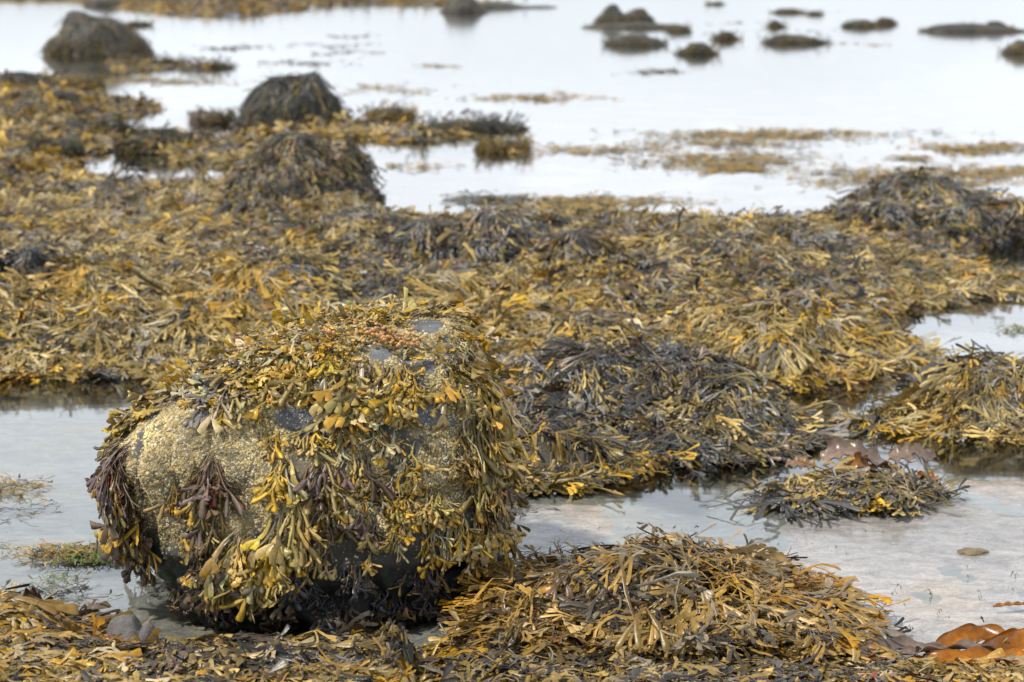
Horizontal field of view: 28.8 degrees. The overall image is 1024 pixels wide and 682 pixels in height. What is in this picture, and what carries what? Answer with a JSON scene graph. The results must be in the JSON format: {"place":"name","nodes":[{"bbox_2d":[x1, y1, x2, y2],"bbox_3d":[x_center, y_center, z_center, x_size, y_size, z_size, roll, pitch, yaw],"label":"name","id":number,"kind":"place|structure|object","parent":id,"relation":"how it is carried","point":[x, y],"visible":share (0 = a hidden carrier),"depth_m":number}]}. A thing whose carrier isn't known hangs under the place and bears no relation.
{"place":"outdoors","nodes":[
{"label":"outdoors","id":0,"kind":"place"},
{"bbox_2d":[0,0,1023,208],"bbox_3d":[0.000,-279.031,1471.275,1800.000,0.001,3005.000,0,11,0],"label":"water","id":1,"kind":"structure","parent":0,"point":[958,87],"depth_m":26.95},
{"bbox_2d":[0,472,53,505],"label":"floating seaweed","id":2,"kind":"object","parent":1,"relation":"on","point":[32,485],"visible":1,"depth_m":6.14},
{"bbox_2d":[0,494,63,520],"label":"floating seaweed","id":3,"kind":"object","parent":1,"relation":"on","point":[19,509],"visible":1,"depth_m":5.91},
{"bbox_2d":[0,540,105,565],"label":"floating seaweed","id":4,"kind":"object","parent":1,"relation":"on","point":[49,551],"visible":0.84,"depth_m":5.45},
{"bbox_2d":[2,578,122,598],"bbox_3d":[-1.191,0.638,5.126,0.387,0.036,0.163,0,11,0],"label":"floating seaweed","id":5,"kind":"object","parent":1,"relation":"on","point":[50,583],"visible":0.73,"depth_m":5.12},
{"bbox_2d":[61,73,292,85],"bbox_3d":[-4.829,-3.559,27.076,4.123,0.098,2.820,0,11,0],"label":"floating seaweed","id":6,"kind":"object","parent":1,"relation":"on","point":[172,80],"visible":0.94,"depth_m":26.91},
{"bbox_2d":[193,43,274,50],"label":"floating seaweed","id":7,"kind":"object","parent":1,"relation":"on","point":[223,47],"visible":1,"depth_m":37.23},
{"bbox_2d":[257,58,359,66],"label":"floating seaweed","id":8,"kind":"object","parent":1,"relation":"on","point":[291,61],"visible":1,"depth_m":31.70},
{"bbox_2d":[270,42,379,47],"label":"floating seaweed","id":9,"kind":"object","parent":1,"relation":"on","point":[332,45],"visible":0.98,"depth_m":38.24},
{"bbox_2d":[311,49,383,54],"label":"floating seaweed","id":10,"kind":"object","parent":1,"relation":"on","point":[346,52],"visible":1,"depth_m":35.33},
{"bbox_2d":[326,32,377,37],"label":"floating seaweed","id":11,"kind":"object","parent":1,"relation":"on","point":[350,36],"visible":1,"depth_m":42.90},
{"bbox_2d":[334,80,457,94],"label":"floating seaweed","id":12,"kind":"object","parent":1,"relation":"on","point":[391,85],"visible":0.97,"depth_m":25.12},
{"bbox_2d":[373,160,465,171],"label":"floating seaweed","id":13,"kind":"object","parent":1,"relation":"on","point":[402,165],"visible":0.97,"depth_m":15.77},
{"bbox_2d":[412,63,461,67],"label":"floating seaweed","id":14,"kind":"object","parent":1,"relation":"on","point":[435,64],"visible":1,"depth_m":30.84},
{"bbox_2d":[439,189,553,206],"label":"floating seaweed","id":15,"kind":"object","parent":1,"relation":"on","point":[476,197],"visible":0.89,"depth_m":13.51},
{"bbox_2d":[459,89,618,103],"bbox_3d":[0.311,-2.908,23.691,1.965,0.095,2.015,-7,13,-34],"label":"floating seaweed","id":16,"kind":"object","parent":1,"relation":"on","point":[535,97],"visible":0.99,"depth_m":23.63},
{"bbox_2d":[462,142,674,157],"bbox_3d":[0.489,-1.637,17.020,1.850,0.092,1.293,0,11,0],"label":"floating seaweed","id":17,"kind":"object","parent":1,"relation":"on","point":[587,152],"visible":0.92,"depth_m":17.07},
{"bbox_2d":[456,190,730,207],"bbox_3d":[0.549,-0.952,13.450,1.897,0.105,0.846,0,11,0],"label":"floating seaweed","id":18,"kind":"object","parent":1,"relation":"on","point":[599,198],"visible":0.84,"depth_m":13.46},
{"bbox_2d":[611,67,687,74],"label":"floating seaweed","id":19,"kind":"object","parent":1,"relation":"on","point":[649,72],"visible":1,"depth_m":29.15},
{"bbox_2d":[594,135,852,149],"bbox_3d":[1.944,-1.756,17.681,2.139,0.094,1.358,4,12,21],"label":"floating seaweed","id":20,"kind":"object","parent":1,"relation":"on","point":[716,143],"visible":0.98,"depth_m":17.72},
{"bbox_2d":[662,161,804,173],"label":"floating seaweed","id":21,"kind":"object","parent":1,"relation":"on","point":[735,167],"visible":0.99,"depth_m":15.53},
{"bbox_2d":[604,144,864,172],"bbox_3d":[1.817,-1.515,16.389,2.191,0.092,2.428,0,11,0],"label":"floating seaweed","id":22,"kind":"object","parent":1,"relation":"on","point":[744,160],"visible":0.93,"depth_m":16.25},
{"bbox_2d":[589,125,994,142],"bbox_3d":[2.645,-1.941,18.696,3.854,0.122,1.715,0,11,0],"label":"floating seaweed","id":23,"kind":"object","parent":1,"relation":"on","point":[750,134],"visible":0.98,"depth_m":18.63},
{"bbox_2d":[784,455,815,469],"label":"kelp blade","id":24,"kind":"object","parent":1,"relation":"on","point":[794,463],"visible":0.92,"depth_m":6.34},
{"bbox_2d":[761,28,890,31],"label":"floating seaweed","id":25,"kind":"object","parent":1,"relation":"on","point":[835,29],"visible":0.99,"depth_m":46.75},
{"bbox_2d":[722,158,1023,188],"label":"floating seaweed","id":26,"kind":"object","parent":1,"relation":"on","point":[944,171],"visible":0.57,"depth_m":15.05},
{"bbox_2d":[882,153,932,159],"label":"floating seaweed","id":27,"kind":"object","parent":1,"relation":"on","point":[914,157],"visible":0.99,"depth_m":16.39},
{"bbox_2d":[896,140,1023,157],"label":"floating seaweed","id":28,"kind":"object","parent":1,"relation":"on","point":[984,146],"visible":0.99,"depth_m":17.19},
{"bbox_2d":[944,162,1023,180],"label":"floating seaweed","id":29,"kind":"object","parent":1,"relation":"on","point":[992,171],"visible":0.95,"depth_m":15.35},
{"bbox_2d":[0,0,1023,680],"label":"seabed","id":30,"kind":"structure","parent":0,"point":[58,434],"depth_m":5.97},
{"bbox_2d":[0,71,57,86],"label":"weedy rock","id":31,"kind":"object","parent":30,"relation":"on","point":[23,77],"visible":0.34,"depth_m":25.12},
{"bbox_2d":[0,247,61,276],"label":"weedy rock","id":32,"kind":"object","parent":30,"relation":"on","point":[36,257],"visible":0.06,"depth_m":9.26},
{"bbox_2d":[0,101,63,114],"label":"weedy rock","id":33,"kind":"object","parent":30,"relation":"on","point":[24,104],"visible":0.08,"depth_m":20.15},
{"bbox_2d":[21,132,88,160],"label":"weedy rock","id":34,"kind":"object","parent":30,"relation":"on","point":[72,150],"visible":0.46,"depth_m":16.22},
{"bbox_2d":[27,89,92,102],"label":"weedy rock","id":35,"kind":"object","parent":30,"relation":"on","point":[65,94],"visible":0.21,"depth_m":21.87},
{"bbox_2d":[43,71,110,89],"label":"weedy rock","id":36,"kind":"object","parent":30,"relation":"on","point":[74,79],"visible":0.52,"depth_m":25.36},
{"bbox_2d":[0,582,154,639],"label":"seaweed heap","id":37,"kind":"object","parent":30,"relation":"on","point":[86,621],"visible":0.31,"depth_m":4.74},
{"bbox_2d":[4,586,41,601],"bbox_3d":[-1.166,0.619,4.764,0.055,0.106,0.218,0,11,0],"label":"kelp blade","id":38,"kind":"object","parent":37,"relation":"on","point":[32,591],"visible":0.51,"depth_m":4.75},
{"bbox_2d":[55,614,66,624],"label":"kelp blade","id":39,"kind":"object","parent":37,"relation":"on","point":[59,616],"visible":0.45,"depth_m":4.68},
{"bbox_2d":[42,114,113,132],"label":"weedy rock","id":40,"kind":"object","parent":30,"relation":"on","point":[79,123],"visible":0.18,"depth_m":18.38},
{"bbox_2d":[35,10,154,55],"bbox_3d":[-7.271,-5.289,34.822,2.114,0.993,1.725,0,11,0],"label":"weedy rock","id":41,"kind":"object","parent":30,"relation":"on","point":[81,33],"visible":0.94,"depth_m":34.28},
{"bbox_2d":[84,0,123,6],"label":"weedy rock","id":42,"kind":"object","parent":30,"relation":"on","point":[101,3],"visible":0.77,"depth_m":71.36},
{"bbox_2d":[89,117,144,135],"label":"weedy rock","id":43,"kind":"object","parent":30,"relation":"on","point":[122,126],"visible":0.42,"depth_m":18.34},
{"bbox_2d":[107,614,156,644],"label":"stone","id":44,"kind":"object","parent":30,"relation":"on","point":[126,625],"visible":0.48,"depth_m":4.68},
{"bbox_2d":[116,17,158,25],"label":"weedy rock","id":45,"kind":"object","parent":30,"relation":"on","point":[138,23],"visible":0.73,"depth_m":50.19},
{"bbox_2d":[115,51,160,65],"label":"seaweed","id":46,"kind":"object","parent":30,"relation":"on","point":[136,59],"visible":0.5,"depth_m":31.09},
{"bbox_2d":[138,0,182,3],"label":"weedy rock","id":47,"kind":"object","parent":30,"relation":"on","point":[177,1],"visible":0.16,"depth_m":71.40},
{"bbox_2d":[111,120,211,153],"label":"weedy rock","id":48,"kind":"object","parent":30,"relation":"on","point":[161,137],"visible":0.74,"depth_m":16.86},
{"bbox_2d":[153,50,189,64],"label":"rock","id":49,"kind":"object","parent":30,"relation":"on","point":[166,60],"visible":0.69,"depth_m":31.25},
{"bbox_2d":[179,52,239,67],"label":"rock","id":50,"kind":"object","parent":30,"relation":"on","point":[218,64],"visible":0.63,"depth_m":30.32},
{"bbox_2d":[185,104,238,124],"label":"weedy rock","id":51,"kind":"object","parent":30,"relation":"on","point":[212,116],"visible":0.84,"depth_m":19.92},
{"bbox_2d":[209,193,286,218],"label":"weedy rock","id":52,"kind":"object","parent":30,"relation":"on","point":[244,204],"visible":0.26,"depth_m":12.26},
{"bbox_2d":[262,2,298,5],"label":"weedy rock","id":53,"kind":"object","parent":30,"relation":"on","point":[277,3],"visible":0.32,"depth_m":69.50},
{"bbox_2d":[227,70,358,130],"bbox_3d":[-2.112,-2.227,19.278,1.362,0.792,1.034,0,11,0],"label":"weedy rock","id":54,"kind":"object","parent":30,"relation":"on","point":[270,100],"visible":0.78,"depth_m":19.00},
{"bbox_2d":[219,130,387,208],"bbox_3d":[-1.382,-1.069,13.152,1.154,0.654,0.878,0,11,0],"label":"weedy rock","id":55,"kind":"object","parent":30,"relation":"on","point":[294,166],"visible":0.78,"depth_m":12.90},
{"bbox_2d":[84,287,530,635],"bbox_3d":[-0.532,0.309,5.174,1.166,0.888,1.021,0,11,0],"label":"barnacled boulder","id":56,"kind":"object","parent":30,"relation":"on","point":[341,466],"visible":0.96,"depth_m":4.86},
{"bbox_2d":[291,185,373,214],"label":"weedy rock","id":57,"kind":"object","parent":30,"relation":"on","point":[332,201],"visible":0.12,"depth_m":12.02},
{"bbox_2d":[357,99,421,119],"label":"weedy rock","id":58,"kind":"object","parent":30,"relation":"on","point":[393,112],"visible":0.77,"depth_m":20.60},
{"bbox_2d":[368,205,462,264],"bbox_3d":[-0.428,-0.445,10.346,0.630,0.519,0.572,6,12,28],"label":"weedy rock","id":59,"kind":"object","parent":30,"relation":"on","point":[420,236],"visible":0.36,"depth_m":10.20},
{"bbox_2d":[441,0,488,12],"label":"weedy rock","id":60,"kind":"object","parent":30,"relation":"on","point":[462,6],"visible":0.96,"depth_m":62.55},
{"bbox_2d":[425,108,530,132],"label":"weedy rock","id":61,"kind":"object","parent":30,"relation":"on","point":[483,124],"visible":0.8,"depth_m":19.05},
{"bbox_2d":[431,207,548,265],"bbox_3d":[-0.091,-0.404,10.094,0.762,0.541,0.625,0,11,0],"label":"weedy rock","id":62,"kind":"object","parent":30,"relation":"on","point":[488,233],"visible":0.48,"depth_m":9.95},
{"bbox_2d":[472,129,540,152],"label":"weedy rock","id":63,"kind":"object","parent":30,"relation":"on","point":[500,145],"visible":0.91,"depth_m":17.00},
{"bbox_2d":[0,0,1023,527],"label":"seaweed bed","id":64,"kind":"object","parent":30,"relation":"on","point":[644,406],"visible":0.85,"depth_m":8.61},
{"bbox_2d":[820,436,888,465],"bbox_3d":[1.080,0.351,6.274,0.214,0.083,0.098,1,11,5],"label":"kelp blade","id":65,"kind":"object","parent":64,"relation":"on","point":[838,447],"visible":0.93,"depth_m":6.30},
{"bbox_2d":[841,452,881,471],"bbox_3d":[1.082,0.382,6.211,0.137,0.078,0.094,0,11,0],"label":"kelp blade","id":66,"kind":"object","parent":64,"relation":"on","point":[858,461],"visible":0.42,"depth_m":6.22},
{"bbox_2d":[876,462,901,469],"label":"kelp blade","id":67,"kind":"object","parent":64,"relation":"on","point":[882,465],"visible":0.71,"depth_m":6.29},
{"bbox_2d":[888,441,938,462],"bbox_3d":[1.267,0.348,6.282,0.164,0.060,0.099,0,11,0],"label":"kelp blade","id":68,"kind":"object","parent":64,"relation":"on","point":[898,453],"visible":0.91,"depth_m":6.29},
{"bbox_2d":[915,471,938,482],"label":"kelp blade","id":69,"kind":"object","parent":64,"relation":"on","point":[931,473],"visible":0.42,"depth_m":6.16},
{"bbox_2d":[0,484,1023,681],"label":"seaweed litter","id":70,"kind":"object","parent":30,"relation":"on","point":[388,651],"visible":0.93,"depth_m":4.35},
{"bbox_2d":[89,634,135,642],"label":"kelp blade","id":71,"kind":"object","parent":70,"relation":"on","point":[111,637],"visible":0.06,"depth_m":4.53},
{"bbox_2d":[859,635,940,656],"bbox_3d":[0.883,0.697,4.543,0.234,0.042,0.087,-1,11,-5],"label":"kelp blade","id":72,"kind":"object","parent":70,"relation":"on","point":[900,642],"visible":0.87,"depth_m":4.56},
{"bbox_2d":[899,638,995,654],"bbox_3d":[1.018,0.701,4.541,0.282,0.040,0.049,-2,11,-11],"label":"kelp blade","id":73,"kind":"object","parent":70,"relation":"on","point":[964,643],"visible":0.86,"depth_m":4.53},
{"bbox_2d":[913,646,1023,664],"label":"kelp blade","id":74,"kind":"object","parent":70,"relation":"on","point":[951,655],"visible":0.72,"depth_m":4.51},
{"bbox_2d":[935,623,1004,650],"bbox_3d":[1.067,0.687,4.593,0.216,0.050,0.100,0,11,0],"label":"kelp blade","id":75,"kind":"object","parent":70,"relation":"on","point":[973,632],"visible":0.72,"depth_m":4.62},
{"bbox_2d":[981,628,1023,659],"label":"kelp blade","id":76,"kind":"object","parent":70,"relation":"on","point":[1015,637],"visible":0.69,"depth_m":4.57},
{"bbox_2d":[479,0,557,7],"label":"weedy rock","id":77,"kind":"object","parent":30,"relation":"on","point":[491,4],"visible":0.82,"depth_m":69.42},
{"bbox_2d":[27,324,1023,588],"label":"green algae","id":78,"kind":"object","parent":30,"relation":"on","point":[97,558],"visible":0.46,"depth_m":5.40},
{"bbox_2d":[513,499,559,518],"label":"floating seaweed","id":79,"kind":"object","parent":30,"relation":"on","point":[526,506],"visible":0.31,"depth_m":5.89},
{"bbox_2d":[511,227,620,266],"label":"weedy rock","id":80,"kind":"object","parent":30,"relation":"on","point":[576,245],"visible":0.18,"depth_m":9.74},
{"bbox_2d":[592,4,627,22],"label":"weedy rock","id":81,"kind":"object","parent":30,"relation":"on","point":[612,13],"visible":0.9,"depth_m":52.20},
{"bbox_2d":[579,20,688,28],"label":"weedy rock","id":82,"kind":"object","parent":30,"relation":"on","point":[639,25],"visible":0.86,"depth_m":48.29},
{"bbox_2d":[601,34,674,45],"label":"weedy rock","id":83,"kind":"object","parent":30,"relation":"on","point":[631,40],"visible":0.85,"depth_m":38.39},
{"bbox_2d":[621,8,656,22],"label":"weedy rock","id":84,"kind":"object","parent":30,"relation":"on","point":[642,15],"visible":0.79,"depth_m":52.20},
{"bbox_2d":[438,522,910,666],"bbox_3d":[0.399,0.607,4.916,1.163,0.246,1.062,0,11,0],"label":"seaweed heap","id":85,"kind":"object","parent":30,"relation":"on","point":[591,596],"visible":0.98,"depth_m":4.71},
{"bbox_2d":[831,637,876,655],"bbox_3d":[0.771,0.697,4.533,0.122,0.034,0.071,0,11,0],"label":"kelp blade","id":86,"kind":"object","parent":85,"relation":"on","point":[842,640],"visible":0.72,"depth_m":4.54},
{"bbox_2d":[663,23,693,31],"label":"weedy rock","id":87,"kind":"object","parent":30,"relation":"on","point":[682,28],"visible":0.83,"depth_m":45.66},
{"bbox_2d":[674,41,723,54],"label":"weedy rock","id":88,"kind":"object","parent":30,"relation":"on","point":[697,48],"visible":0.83,"depth_m":34.70},
{"bbox_2d":[705,0,724,4],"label":"weedy rock","id":89,"kind":"object","parent":30,"relation":"on","point":[716,3],"visible":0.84,"depth_m":74.54},
{"bbox_2d":[703,30,744,39],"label":"weedy rock","id":90,"kind":"object","parent":30,"relation":"on","point":[725,35],"visible":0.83,"depth_m":41.18},
{"bbox_2d":[760,19,789,26],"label":"weedy rock","id":91,"kind":"object","parent":30,"relation":"on","point":[775,23],"visible":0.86,"depth_m":49.18},
{"bbox_2d":[769,7,806,12],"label":"weedy rock","id":92,"kind":"object","parent":30,"relation":"on","point":[788,10],"visible":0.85,"depth_m":62.58},
{"bbox_2d":[560,511,1017,632],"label":"black crumbs","id":93,"kind":"object","parent":30,"relation":"on","point":[981,617],"visible":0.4,"depth_m":5.15},
{"bbox_2d":[757,32,834,43],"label":"weedy rock","id":94,"kind":"object","parent":30,"relation":"on","point":[789,39],"visible":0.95,"depth_m":39.27},
{"bbox_2d":[803,9,823,14],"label":"weedy rock","id":95,"kind":"object","parent":30,"relation":"on","point":[814,13],"visible":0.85,"depth_m":60.33},
{"bbox_2d":[837,18,887,26],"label":"weedy rock","id":96,"kind":"object","parent":30,"relation":"on","point":[861,23],"visible":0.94,"depth_m":49.20},
{"bbox_2d":[872,16,897,24],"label":"weedy rock","id":97,"kind":"object","parent":30,"relation":"on","point":[890,21],"visible":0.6,"depth_m":51.17},
{"bbox_2d":[838,197,932,232],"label":"weedy rock","id":98,"kind":"object","parent":30,"relation":"on","point":[884,210],"visible":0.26,"depth_m":11.41},
{"bbox_2d":[825,166,1020,210],"bbox_3d":[2.606,-0.864,12.589,1.281,0.527,0.994,0,11,0],"label":"weedy rock","id":99,"kind":"object","parent":30,"relation":"on","point":[923,186],"visible":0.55,"depth_m":12.36},
{"bbox_2d":[914,195,1016,259],"bbox_3d":[2.611,-0.617,11.522,0.630,0.432,0.541,-2,11,-11],"label":"weedy rock","id":100,"kind":"object","parent":30,"relation":"on","point":[967,220],"visible":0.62,"depth_m":11.39},
{"bbox_2d":[917,19,1023,31],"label":"weedy rock","id":101,"kind":"object","parent":30,"relation":"on","point":[967,27],"visible":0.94,"depth_m":45.72},
{"bbox_2d":[957,547,988,555],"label":"rock","id":102,"kind":"object","parent":30,"relation":"on","point":[968,551],"visible":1,"depth_m":5.46},
{"bbox_2d":[986,20,1011,26],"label":"weedy rock","id":103,"kind":"object","parent":30,"relation":"on","point":[996,22],"visible":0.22,"depth_m":46.49},
{"bbox_2d":[985,192,1023,250],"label":"weedy rock","id":104,"kind":"object","parent":30,"relation":"on","point":[1014,207],"visible":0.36,"depth_m":11.68},
{"bbox_2d":[993,601,1023,606],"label":"kelp blade","id":105,"kind":"object","parent":30,"relation":"on","point":[1008,603],"visible":1,"depth_m":4.97},
{"bbox_2d":[994,39,1023,53],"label":"weedy rock","id":106,"kind":"object","parent":30,"relation":"on","point":[1016,47],"visible":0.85,"depth_m":34.95}
]}

